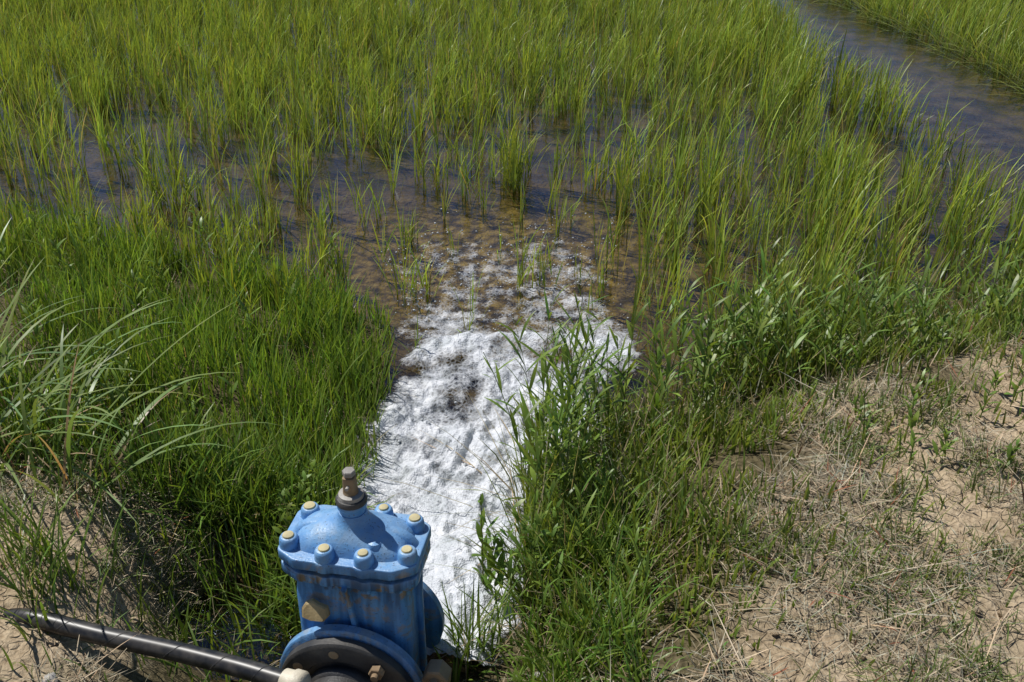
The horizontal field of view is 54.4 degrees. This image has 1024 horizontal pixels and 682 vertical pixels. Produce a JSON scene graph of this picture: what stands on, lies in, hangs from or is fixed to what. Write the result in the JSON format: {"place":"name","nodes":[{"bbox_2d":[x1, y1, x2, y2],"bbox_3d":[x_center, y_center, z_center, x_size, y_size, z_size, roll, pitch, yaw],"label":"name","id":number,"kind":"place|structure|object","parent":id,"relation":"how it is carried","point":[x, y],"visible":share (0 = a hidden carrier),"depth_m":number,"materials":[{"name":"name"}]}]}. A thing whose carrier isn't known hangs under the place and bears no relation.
{"place":"outdoors","nodes":[
{"label":"outdoors","id":0,"kind":"place"},
{"bbox_2d":[0,0,1023,681],"bbox_3d":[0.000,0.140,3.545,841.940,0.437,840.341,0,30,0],"label":"ground","id":1,"kind":"structure","parent":0,"point":[994,110],"depth_m":4.61,"materials":[{"name":"soil"}]},
{"bbox_2d":[0,218,280,524],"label":"arching grass","id":2,"kind":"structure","parent":1,"relation":"on","point":[33,412],"depth_m":2.89,"materials":[{"name":"green plant"}]},
{"bbox_2d":[3,608,311,681],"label":"irrigation hose","id":3,"kind":"object","parent":1,"relation":"on","point":[249,670],"visible":0.94,"depth_m":2.25,"materials":[{"name":"rubber"}]},
{"bbox_2d":[0,188,422,633],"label":"bank grass","id":4,"kind":"structure","parent":1,"relation":"on","point":[92,265],"depth_m":3.56,"materials":[{"name":"green plant"}]},
{"bbox_2d":[42,671,548,681],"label":"stones","id":5,"kind":"object","parent":1,"relation":"on","point":[52,675],"visible":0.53,"depth_m":2.15,"materials":[{"name":"stone"}]},
{"bbox_2d":[0,387,695,681],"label":"ditch grass","id":6,"kind":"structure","parent":1,"relation":"on","point":[278,624],"depth_m":2.64,"materials":[{"name":"green plant"}]},
{"bbox_2d":[278,467,451,681],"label":"gate valve","id":7,"kind":"object","parent":1,"relation":"on","point":[369,603],"visible":1,"depth_m":2.20,"materials":[{"name":"blue paint"}]},
{"bbox_2d":[0,307,1023,681],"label":"grass tufts","id":8,"kind":"object","parent":1,"relation":"on","point":[798,543],"visible":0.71,"depth_m":2.59,"materials":[{"name":"green plant"}]},
{"bbox_2d":[0,187,1023,608],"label":"broadleaf plants","id":9,"kind":"object","parent":1,"relation":"on","point":[498,543],"visible":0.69,"depth_m":2.96,"materials":[{"name":"green plant"}]},
{"bbox_2d":[0,355,1023,681],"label":"soil clods","id":10,"kind":"object","parent":1,"relation":"on","point":[748,647],"visible":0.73,"depth_m":2.54,"materials":[{"name":"beige soil"}]},
{"bbox_2d":[0,0,1023,410],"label":"rice plants","id":11,"kind":"object","parent":1,"relation":"on","point":[764,22],"visible":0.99,"depth_m":6.33,"materials":[{"name":"green plant"}]},
{"bbox_2d":[0,318,1023,681],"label":"straw litter","id":12,"kind":"object","parent":1,"relation":"on","point":[824,588],"visible":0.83,"depth_m":2.47,"materials":[{"name":"beige plant"}]},
{"bbox_2d":[371,230,1023,681],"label":"slope grass","id":13,"kind":"structure","parent":1,"relation":"on","point":[677,438],"depth_m":2.92,"materials":[{"name":"green plant"}]},
{"bbox_2d":[483,219,1023,646],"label":"leafy weeds","id":14,"kind":"object","parent":1,"relation":"on","point":[555,415],"visible":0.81,"depth_m":3.22,"materials":[{"name":"green plant"}]},
{"bbox_2d":[814,0,1023,94],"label":"leaning rice","id":15,"kind":"object","parent":1,"relation":"on","point":[922,38],"visible":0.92,"depth_m":8.06,"materials":[{"name":"green plant"}]},
{"bbox_2d":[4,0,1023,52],"bbox_3d":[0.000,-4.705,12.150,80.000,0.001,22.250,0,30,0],"label":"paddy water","id":16,"kind":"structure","parent":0,"point":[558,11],"depth_m":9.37,"materials":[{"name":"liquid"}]},
{"bbox_2d":[357,244,638,665],"bbox_3d":[0.048,0.060,3.790,1.335,0.097,2.985,0,30,0],"label":"water foam","id":17,"kind":"object","parent":16,"relation":"on","point":[424,504],"visible":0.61,"depth_m":3.28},
{"bbox_2d":[381,208,628,465],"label":"foam bubbles","id":18,"kind":"object","parent":16,"relation":"on","point":[455,402],"visible":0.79,"depth_m":4.43,"materials":[{"name":"grey liquid"}]}
]}

